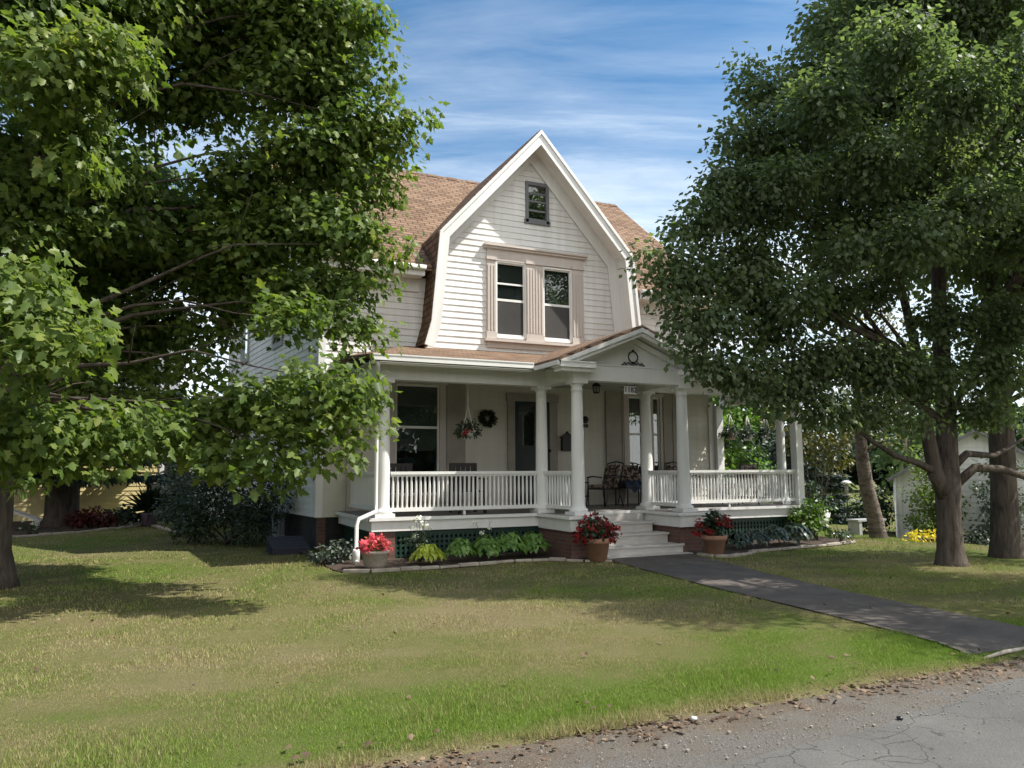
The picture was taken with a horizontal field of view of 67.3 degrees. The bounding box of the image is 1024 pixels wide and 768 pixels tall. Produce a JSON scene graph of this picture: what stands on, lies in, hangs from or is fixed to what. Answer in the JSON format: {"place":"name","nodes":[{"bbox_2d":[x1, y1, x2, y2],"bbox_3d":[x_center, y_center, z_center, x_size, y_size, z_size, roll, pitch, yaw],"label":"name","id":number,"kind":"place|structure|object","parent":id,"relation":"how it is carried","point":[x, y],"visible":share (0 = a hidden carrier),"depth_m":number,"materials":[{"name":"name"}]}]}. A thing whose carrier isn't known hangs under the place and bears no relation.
{"place":"outdoors","nodes":[
{"label":"outdoors","id":0,"kind":"place"},
{"bbox_2d":[0,478,1023,767],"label":"lawn","id":1,"kind":"structure","parent":0,"point":[152,674],"depth_m":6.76,"materials":[{"name":"green plant"}]},
{"bbox_2d":[12,520,141,534],"bbox_3d":[-13.650,3.905,20.702,6.800,0.030,6.400,3,-7,-25],"label":"flower bed","id":2,"kind":"object","parent":1,"relation":"on","point":[44,529],"visible":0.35,"depth_m":20.85,"materials":[{"name":"brown soil"}]},
{"bbox_2d":[15,519,38,533],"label":"flowering plant","id":3,"kind":"object","parent":2,"relation":"on","point":[32,526],"visible":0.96,"depth_m":19.09,"materials":[{"name":"green plant"}]},
{"bbox_2d":[13,509,42,525],"bbox_3d":[-13.814,3.690,21.538,1.166,0.688,0.610,3,-7,-25],"label":"lawn chair","id":4,"kind":"object","parent":2,"relation":"on","point":[25,515],"visible":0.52,"depth_m":21.46,"materials":[{"name":"white plastic"}]},
{"bbox_2d":[12,524,142,537],"bbox_3d":[-12.414,3.684,18.819,1.854,0.069,7.369,-6,-9,42],"label":"stone edging","id":5,"kind":"object","parent":2,"relation":"on","point":[70,532],"visible":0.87,"depth_m":19.34,"materials":[{"name":"grey stone"}]},
{"bbox_2d":[63,505,118,528],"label":"burgundy shrub","id":6,"kind":"object","parent":2,"relation":"on","point":[103,519],"visible":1,"depth_m":20.90,"materials":[{"name":"brown plant"}]},
{"bbox_2d":[15,105,192,526],"bbox_3d":[-12.870,-2.356,22.455,7.063,13.100,7.354,3,-7,-25],"label":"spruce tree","id":7,"kind":"object","parent":2,"relation":"on","point":[62,502],"visible":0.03,"depth_m":21.54,"materials":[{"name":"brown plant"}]},
{"bbox_2d":[104,503,141,525],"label":"leafy plant","id":8,"kind":"object","parent":2,"relation":"on","point":[122,515],"visible":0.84,"depth_m":21.62,"materials":[{"name":"green plant"}]},
{"bbox_2d":[13,358,179,521],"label":"yellow house","id":9,"kind":"structure","parent":1,"relation":"on","point":[104,496],"depth_m":24.83,"materials":[{"name":"paint"}]},
{"bbox_2d":[120,482,170,525],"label":"spiky plant","id":10,"kind":"object","parent":1,"relation":"on","point":[145,502],"visible":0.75,"depth_m":21.82,"materials":[{"name":"green plant"}]},
{"bbox_2d":[151,524,175,531],"bbox_3d":[-9.238,3.865,20.542,0.161,0.068,3.257,4,-8,-35],"label":"stone edging","id":11,"kind":"object","parent":1,"relation":"on","point":[161,527],"visible":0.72,"depth_m":20.67,"materials":[{"name":"grey stone"}]},
{"bbox_2d":[149,454,211,536],"bbox_3d":[-7.845,2.627,18.363,1.436,2.084,1.194,0,-7,-4],"label":"silvery shrub","id":12,"kind":"object","parent":1,"relation":"on","point":[172,484],"visible":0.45,"depth_m":18.19,"materials":[{"name":"green plant"}]},
{"bbox_2d":[164,388,205,473],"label":"background tree","id":13,"kind":"object","parent":1,"relation":"on","point":[165,467],"depth_m":46.12,"materials":[{"name":"green plant"}]},
{"bbox_2d":[148,475,225,521],"bbox_3d":[-9.651,3.485,22.898,2.376,1.560,0.400,1,-7,-11],"label":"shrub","id":14,"kind":"object","parent":1,"relation":"on","point":[154,483],"visible":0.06,"depth_m":22.85,"materials":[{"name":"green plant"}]},
{"bbox_2d":[154,455,294,547],"bbox_3d":[-6.174,2.487,16.478,3.438,2.127,1.757,-3,-7,23],"label":"yew shrub","id":15,"kind":"object","parent":1,"relation":"on","point":[244,524],"visible":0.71,"depth_m":16.17,"materials":[{"name":"green plant"}]},
{"bbox_2d":[0,0,450,590],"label":"maple tree","id":16,"kind":"object","parent":1,"relation":"on","point":[88,214],"visible":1,"depth_m":10.15,"materials":[{"name":"green plant"}]},
{"bbox_2d":[266,536,310,555],"bbox_3d":[-4.258,3.074,14.650,0.700,0.292,0.862,3,-7,-25],"label":"cellar hatch","id":17,"kind":"object","parent":1,"relation":"on","point":[284,545],"visible":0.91,"depth_m":14.48,"materials":[{"name":"grey metal"}]},
{"bbox_2d":[300,551,587,571],"bbox_3d":[-1.236,3.044,13.718,4.450,0.030,4.180,3,-7,-25],"label":"flower bed","id":18,"kind":"object","parent":1,"relation":"on","point":[402,562],"visible":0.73,"depth_m":12.83,"materials":[{"name":"brown soil"}]},
{"bbox_2d":[308,538,352,565],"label":"shrub","id":19,"kind":"object","parent":18,"relation":"on","point":[339,552],"visible":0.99,"depth_m":12.47,"materials":[{"name":"green plant"}]},
{"bbox_2d":[355,533,393,568],"bbox_3d":[-2.128,2.570,11.881,0.558,0.545,0.531,-1,-7,3],"label":"flower pot","id":20,"kind":"object","parent":18,"relation":"on","point":[374,551],"visible":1,"depth_m":11.74,"materials":[{"name":"grey ceramic"}]},
{"bbox_2d":[399,514,431,561],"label":"flowering plant","id":21,"kind":"object","parent":18,"relation":"on","point":[415,540],"visible":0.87,"depth_m":12.69,"materials":[{"name":"green plant"}]},
{"bbox_2d":[408,543,446,562],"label":"hosta","id":22,"kind":"object","parent":18,"relation":"on","point":[431,550],"visible":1,"depth_m":12.16,"materials":[{"name":"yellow plant"}]},
{"bbox_2d":[443,538,477,557],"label":"leafy plant","id":23,"kind":"object","parent":18,"relation":"on","point":[457,546],"visible":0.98,"depth_m":12.50,"materials":[{"name":"green plant"}]},
{"bbox_2d":[342,557,611,572],"bbox_3d":[-0.506,2.890,12.364,4.390,0.062,0.638,2,-7,-18],"label":"stone edging","id":24,"kind":"object","parent":18,"relation":"on","point":[411,568],"visible":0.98,"depth_m":12.19,"materials":[{"name":"grey stone"}]},
{"bbox_2d":[467,520,491,555],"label":"flowering plant","id":25,"kind":"object","parent":18,"relation":"on","point":[481,532],"visible":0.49,"depth_m":13.32,"materials":[{"name":"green plant"}]},
{"bbox_2d":[468,535,502,557],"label":"leafy plant","id":26,"kind":"object","parent":18,"relation":"on","point":[489,544],"visible":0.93,"depth_m":12.73,"materials":[{"name":"green plant"}]},
{"bbox_2d":[495,531,529,554],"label":"leafy plant","id":27,"kind":"object","parent":18,"relation":"on","point":[513,541],"visible":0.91,"depth_m":12.96,"materials":[{"name":"green plant"}]},
{"bbox_2d":[514,531,552,552],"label":"leafy plant","id":28,"kind":"object","parent":18,"relation":"on","point":[536,541],"visible":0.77,"depth_m":13.21,"materials":[{"name":"green plant"}]},
{"bbox_2d":[572,511,621,561],"bbox_3d":[1.406,2.537,12.847,0.903,0.812,0.636,3,-7,-25],"label":"flower pot","id":29,"kind":"object","parent":18,"relation":"on","point":[597,537],"visible":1,"depth_m":12.70,"materials":[{"name":"ceramic"}]},
{"bbox_2d":[215,130,816,564],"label":"house","id":30,"kind":"structure","parent":1,"relation":"on","point":[523,314],"depth_m":16.60,"materials":[{"name":"white paint"}]},
{"bbox_2d":[240,319,249,364],"bbox_3d":[-7.378,-1.409,21.394,0.110,1.680,0.950,4,-8,-31],"label":"window","id":31,"kind":"structure","parent":30,"relation":"in","point":[244,356],"depth_m":21.37,"materials":[{"name":"grey paint"}]},
{"bbox_2d":[271,278,283,350],"bbox_3d":[-5.551,-1.728,18.367,0.110,1.750,0.950,4,-8,-31],"label":"window","id":32,"kind":"structure","parent":30,"relation":"in","point":[278,343],"depth_m":18.30,"materials":[{"name":"grey paint"}]},
{"bbox_2d":[270,511,284,536],"bbox_3d":[-5.286,3.216,17.475,0.180,0.610,1.000,4,-8,-31],"label":"window","id":33,"kind":"structure","parent":30,"relation":"in","point":[281,531],"depth_m":17.32,"materials":[{"name":"grey paint"}]},
{"bbox_2d":[390,463,419,513],"bbox_3d":[-2.081,1.963,14.530,0.580,0.930,0.545,3,-7,-25],"label":"slatted chair","id":34,"kind":"object","parent":30,"relation":"on","point":[409,466],"visible":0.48,"depth_m":14.77,"materials":[{"name":"brown wood"}]},
{"bbox_2d":[389,381,448,502],"bbox_3d":[-2.074,1.203,16.248,1.320,2.550,0.710,3,-7,-25],"label":"window","id":35,"kind":"structure","parent":30,"relation":"in","point":[421,406],"depth_m":16.19,"materials":[{"name":"glass"}]},
{"bbox_2d":[453,408,481,439],"bbox_3d":[-0.832,0.405,14.445,0.605,1.286,0.518,3,-7,-25],"label":"hanging basket","id":36,"kind":"object","parent":30,"relation":"hanging from","point":[468,433],"visible":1,"depth_m":14.29,"materials":[{"name":"green plastic"}]},
{"bbox_2d":[449,463,487,513],"bbox_3d":[-0.830,1.950,14.469,0.580,0.930,0.545,3,-7,-25],"label":"slatted chair","id":37,"kind":"object","parent":30,"relation":"on","point":[452,466],"visible":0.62,"depth_m":14.65,"materials":[{"name":"brown wood"}]},
{"bbox_2d":[477,409,498,427],"bbox_3d":[-0.517,0.751,16.654,0.513,0.443,0.278,3,-7,-25],"label":"wreath","id":38,"kind":"object","parent":30,"relation":"attached to","point":[484,421],"visible":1,"depth_m":16.63,"materials":[{"name":"green plant"}]},
{"bbox_2d":[496,260,525,339],"bbox_3d":[-0.064,-1.880,17.332,0.930,1.900,0.207,3,-7,-25],"label":"window","id":39,"kind":"structure","parent":30,"relation":"in","point":[510,276],"depth_m":17.34,"materials":[{"name":"white paint"}]},
{"bbox_2d":[515,401,550,504],"bbox_3d":[0.402,1.548,17.183,0.885,2.290,0.415,3,-7,-25],"label":"door","id":40,"kind":"structure","parent":30,"relation":"in","point":[525,412],"depth_m":17.12,"materials":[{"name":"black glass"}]},
{"bbox_2d":[524,181,550,226],"bbox_3d":[0.520,-4.174,17.940,0.700,1.050,0.350,3,-7,-25],"label":"window","id":41,"kind":"structure","parent":30,"relation":"in","point":[536,194],"depth_m":17.89,"materials":[{"name":"grey"}]},
{"bbox_2d":[543,267,572,343],"bbox_3d":[1.012,-1.819,17.824,0.940,1.880,0.207,3,-7,-25],"label":"window","id":42,"kind":"structure","parent":30,"relation":"in","point":[557,282],"depth_m":17.84,"materials":[{"name":"glass"}]},
{"bbox_2d":[560,431,570,450],"bbox_3d":[1.252,1.288,17.415,0.320,0.450,0.125,3,-7,-25],"label":"letterbox","id":43,"kind":"object","parent":30,"relation":"attached to","point":[566,442],"visible":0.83,"depth_m":17.36,"materials":[{"name":"black metal"}]},
{"bbox_2d":[583,416,588,427],"bbox_3d":[1.692,0.871,17.723,0.170,0.265,0.020,3,-7,-25],"label":"wall lantern","id":44,"kind":"object","parent":30,"relation":"attached to","point":[585,419],"depth_m":17.72,"materials":[{"name":"metal"}]},
{"bbox_2d":[592,382,600,393],"bbox_3d":[1.727,0.036,15.766,0.185,0.320,0.185,-6,-9,42],"label":"porch lantern","id":45,"kind":"object","parent":30,"relation":"hanging from","point":[596,387],"visible":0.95,"depth_m":15.71,"materials":[{"name":"black metal"}]},
{"bbox_2d":[586,461,623,506],"bbox_3d":[2.058,2.181,16.847,0.673,0.988,0.590,5,-8,-37],"label":"patio chair","id":46,"kind":"object","parent":30,"relation":"on","point":[611,476],"visible":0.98,"depth_m":16.83,"materials":[{"name":"multicoloured metal"}]},
{"bbox_2d":[615,486,641,506],"bbox_3d":[2.662,2.459,16.888,0.680,0.430,0.550,3,-7,-25],"label":"table","id":47,"kind":"object","parent":30,"relation":"on","point":[627,494],"visible":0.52,"depth_m":16.75,"materials":[{"name":"black metal"}]},
{"bbox_2d":[618,479,641,492],"bbox_3d":[2.613,2.240,16.896,0.620,0.287,0.640,3,-7,-25],"label":"throw blanket","id":48,"kind":"object","parent":47,"relation":"on","point":[636,483],"visible":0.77,"depth_m":16.65,"materials":[{"name":"blue fabric"}]},
{"bbox_2d":[618,462,640,503],"bbox_3d":[2.794,2.279,17.745,0.590,0.988,0.673,1,-7,-15],"label":"patio chair","id":49,"kind":"object","parent":30,"relation":"on","point":[631,472],"visible":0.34,"depth_m":17.93,"materials":[{"name":"multicoloured fabric"}]},
{"bbox_2d":[624,386,636,393],"bbox_3d":[2.170,0.083,14.103,0.263,0.205,0.020,3,-7,-25],"label":"number sign","id":50,"kind":"object","parent":30,"relation":"hanging from","point":[629,389],"visible":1,"depth_m":14.09,"materials":[{"name":"white plastic"}]},
{"bbox_2d":[623,392,641,497],"bbox_3d":[2.793,1.462,18.479,0.700,2.490,0.710,3,-7,-25],"label":"door","id":51,"kind":"structure","parent":30,"relation":"in","point":[632,413],"depth_m":18.23,"materials":[{"name":"beige paint"}]},
{"bbox_2d":[634,394,663,496],"bbox_3d":[3.365,1.489,18.741,0.440,2.490,0.710,3,-7,-25],"label":"door","id":52,"kind":"structure","parent":30,"relation":"in","point":[658,403],"depth_m":18.60,"materials":[{"name":"beige paint"}]},
{"bbox_2d":[665,461,702,503],"bbox_3d":[4.008,2.303,18.007,0.590,0.988,0.673,4,-8,-33],"label":"patio chair","id":53,"kind":"object","parent":30,"relation":"on","point":[671,467],"visible":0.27,"depth_m":18.13,"materials":[{"name":"black metal"}]},
{"bbox_2d":[718,416,741,439],"bbox_3d":[5.418,0.827,19.114,0.626,1.131,0.511,-1,-7,3],"label":"hanging basket","id":54,"kind":"object","parent":30,"relation":"hanging from","point":[730,434],"visible":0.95,"depth_m":18.97,"materials":[{"name":"green wicker"}]},
{"bbox_2d":[722,460,759,504],"bbox_3d":[5.159,2.219,17.322,0.590,0.988,0.673,2,-7,-23],"label":"patio chair","id":55,"kind":"object","parent":30,"relation":"on","point":[749,466],"visible":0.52,"depth_m":17.12,"materials":[{"name":"black metal"}]},
{"bbox_2d":[737,409,757,440],"bbox_3d":[5.659,0.785,18.560,0.578,1.177,0.473,3,-7,-25],"label":"hanging basket","id":56,"kind":"object","parent":30,"relation":"hanging from","point":[750,434],"visible":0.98,"depth_m":18.44,"materials":[{"name":"green plastic"}]},
{"bbox_2d":[756,411,775,439],"bbox_3d":[5.924,0.720,18.018,0.524,1.173,0.438,3,-7,-25],"label":"hanging basket","id":57,"kind":"object","parent":30,"relation":"hanging from","point":[764,434],"visible":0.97,"depth_m":17.91,"materials":[{"name":"green plastic"}]},
{"bbox_2d":[169,401,1023,493],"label":"wood","id":58,"kind":"object","parent":1,"relation":"on","point":[853,478],"visible":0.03,"depth_m":72.12,"materials":[{"name":"green plant"}]},
{"bbox_2d":[724,408,751,498],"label":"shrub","id":59,"kind":"object","parent":1,"relation":"on","point":[741,458],"visible":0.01,"depth_m":31.62,"materials":[{"name":"green plant"}]},
{"bbox_2d":[712,395,772,498],"bbox_3d":[6.344,1.826,23.081,3.814,4.782,2.552,3,-7,-25],"label":"leafy shrub","id":60,"kind":"object","parent":1,"relation":"on","point":[738,416],"visible":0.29,"depth_m":23.16,"materials":[{"name":"green plant"}]},
{"bbox_2d":[734,457,777,502],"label":"garden shrub","id":61,"kind":"object","parent":1,"relation":"on","point":[762,463],"visible":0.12,"depth_m":19.71,"materials":[{"name":"green plant"}]},
{"bbox_2d":[725,403,788,465],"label":"background tree","id":62,"kind":"object","parent":1,"relation":"on","point":[764,443],"visible":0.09,"depth_m":42.37,"materials":[{"name":"green plant"}]},
{"bbox_2d":[690,536,847,553],"bbox_3d":[5.071,3.225,15.594,2.496,0.030,5.518,-6,-9,42],"label":"flower bed","id":63,"kind":"object","parent":1,"relation":"on","point":[731,549],"visible":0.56,"depth_m":15.29,"materials":[{"name":"brown soil"}]},
{"bbox_2d":[691,509,733,553],"bbox_3d":[3.502,2.606,13.579,0.884,0.819,0.569,3,-7,-25],"label":"flower pot","id":64,"kind":"object","parent":63,"relation":"on","point":[713,538],"visible":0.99,"depth_m":13.46,"materials":[{"name":"ceramic"}]},
{"bbox_2d":[725,530,754,548],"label":"hosta","id":65,"kind":"object","parent":63,"relation":"on","point":[742,537],"visible":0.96,"depth_m":14.38,"materials":[{"name":"green plant"}]},
{"bbox_2d":[746,528,771,546],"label":"hosta","id":66,"kind":"object","parent":63,"relation":"on","point":[758,537],"visible":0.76,"depth_m":14.71,"materials":[{"name":"green plant"}]},
{"bbox_2d":[697,540,855,557],"bbox_3d":[5.316,3.107,14.535,4.466,0.062,0.609,4,-8,-31],"label":"stone edging","id":67,"kind":"object","parent":63,"relation":"on","point":[752,551],"visible":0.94,"depth_m":14.36,"materials":[{"name":"grey stone"}]},
{"bbox_2d":[763,524,795,543],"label":"hosta","id":68,"kind":"object","parent":63,"relation":"on","point":[775,532],"visible":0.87,"depth_m":15.05,"materials":[{"name":"green plant"}]},
{"bbox_2d":[783,522,815,544],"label":"hosta","id":69,"kind":"object","parent":63,"relation":"on","point":[799,531],"visible":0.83,"depth_m":15.27,"materials":[{"name":"green plant"}]},
{"bbox_2d":[785,494,835,539],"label":"garden shrub","id":70,"kind":"object","parent":63,"relation":"on","point":[805,513],"visible":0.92,"depth_m":16.43,"materials":[{"name":"green plant"}]},
{"bbox_2d":[825,527,855,541],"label":"flowering plant","id":71,"kind":"object","parent":63,"relation":"on","point":[835,532],"visible":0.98,"depth_m":15.78,"materials":[{"name":"green plant"}]},
{"bbox_2d":[752,387,873,529],"bbox_3d":[9.347,2.110,23.334,4.160,4.742,2.128,3,-7,-25],"label":"olive shrub","id":72,"kind":"object","parent":1,"relation":"on","point":[822,438],"visible":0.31,"depth_m":23.31,"materials":[{"name":"green plant"}]},
{"bbox_2d":[761,422,866,525],"bbox_3d":[12.239,3.638,31.703,5.162,5.179,5.354,3,-7,-25],"label":"shrub","id":73,"kind":"object","parent":1,"relation":"on","point":[838,516],"visible":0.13,"depth_m":31.11,"materials":[{"name":"green plant"}]},
{"bbox_2d":[788,479,845,530],"bbox_3d":[9.919,4.140,25.829,2.310,1.991,1.550,4,-8,-31],"label":"hedge plant","id":74,"kind":"object","parent":1,"relation":"on","point":[818,493],"visible":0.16,"depth_m":25.81,"materials":[{"name":"green plant"}]},
{"bbox_2d":[616,0,1023,566],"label":"maple tree","id":75,"kind":"object","parent":1,"relation":"on","point":[951,66],"visible":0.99,"depth_m":10.96,"materials":[{"name":"green plant"}]},
{"bbox_2d":[813,503,831,531],"bbox_3d":[9.578,4.146,23.788,0.761,0.986,0.544,3,-7,-25],"label":"flower planter","id":76,"kind":"object","parent":1,"relation":"on","point":[827,515],"visible":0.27,"depth_m":23.73,"materials":[{"name":"white plastic"}]},
{"bbox_2d":[841,480,851,532],"bbox_3d":[10.430,3.856,23.909,0.320,1.708,0.320,3,-7,-25],"label":"bird feeder","id":77,"kind":"object","parent":1,"relation":"on","point":[846,482],"visible":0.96,"depth_m":23.91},
{"bbox_2d":[801,289,927,538],"bbox_3d":[7.955,0.649,17.291,3.057,5.897,2.182,3,-7,-25],"label":"birch tree","id":78,"kind":"object","parent":1,"relation":"on","point":[875,521],"visible":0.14,"depth_m":17.00,"materials":[{"name":"green plant"}]},
{"bbox_2d":[846,518,886,534],"bbox_3d":[9.501,3.850,20.596,1.050,0.470,0.400,3,-7,-25],"label":"garden bench","id":79,"kind":"object","parent":1,"relation":"on","point":[855,525],"visible":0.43,"depth_m":20.36,"materials":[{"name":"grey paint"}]},
{"bbox_2d":[843,486,895,533],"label":"hedge plant","id":80,"kind":"object","parent":1,"relation":"on","point":[860,510],"visible":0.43,"depth_m":25.59,"materials":[{"name":"green plant"}]},
{"bbox_2d":[844,340,986,492],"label":"background tree","id":81,"kind":"object","parent":1,"relation":"on","point":[905,449],"visible":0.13,"depth_m":42.50,"materials":[{"name":"green plant"}]},
{"bbox_2d":[901,529,963,542],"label":"yellow flowers","id":82,"kind":"object","parent":1,"relation":"on","point":[923,536],"visible":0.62,"depth_m":16.49,"materials":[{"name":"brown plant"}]},
{"bbox_2d":[895,457,973,535],"bbox_3d":[11.456,3.156,20.933,2.130,2.645,1.533,3,-7,-25],"label":"bush","id":83,"kind":"object","parent":1,"relation":"on","point":[927,501],"visible":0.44,"depth_m":20.79,"materials":[{"name":"green plant"}]},
{"bbox_2d":[887,429,1023,544],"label":"white shed","id":84,"kind":"structure","parent":1,"relation":"on","point":[967,441],"depth_m":21.25,"materials":[{"name":"grey wood"}]},
{"bbox_2d":[916,10,1023,558],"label":"maple tree","id":85,"kind":"object","parent":1,"relation":"on","point":[1006,540],"visible":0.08,"depth_m":13.16,"materials":[{"name":"green plant"}]},
{"bbox_2d":[963,524,1023,545],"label":"shrub","id":86,"kind":"object","parent":1,"relation":"on","point":[971,539],"visible":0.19,"depth_m":19.76,"materials":[{"name":"green plant"}]},
{"bbox_2d":[968,458,1023,540],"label":"bush","id":87,"kind":"object","parent":1,"relation":"on","point":[985,508],"visible":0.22,"depth_m":20.09,"materials":[{"name":"green plant"}]},
{"bbox_2d":[971,403,1023,446],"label":"background tree","id":88,"kind":"object","parent":1,"relation":"on","point":[1020,431],"visible":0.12,"depth_m":45.22,"materials":[{"name":"green plant"}]},
{"bbox_2d":[984,647,1023,658],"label":"broken kerb","id":89,"kind":"structure","parent":1,"relation":"on","point":[1003,652],"depth_m":6.25,"materials":[{"name":"concrete"}]},
{"bbox_2d":[0,0,1023,470],"label":"sky","id":90,"kind":"structure","parent":0,"point":[622,90],"materials":[{"name":"blue"}]},
{"bbox_2d":[359,659,1023,767],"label":"dirt verge","id":91,"kind":"structure","parent":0,"point":[673,755],"depth_m":4.48,"materials":[{"name":"brown gravel"}]},
{"bbox_2d":[7,548,1023,767],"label":"fallen leaves","id":92,"kind":"object","parent":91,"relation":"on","point":[440,764],"visible":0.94,"depth_m":4.79,"materials":[{"name":"brown plant"}]},
{"bbox_2d":[607,553,1023,654],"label":"path","id":93,"kind":"structure","parent":0,"point":[971,634],"depth_m":8.46,"materials":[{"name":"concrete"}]},
{"bbox_2d":[697,677,1023,767],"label":"road","id":94,"kind":"structure","parent":0,"point":[916,742],"depth_m":4.25,"materials":[{"name":"grey asphalt"}]}
]}

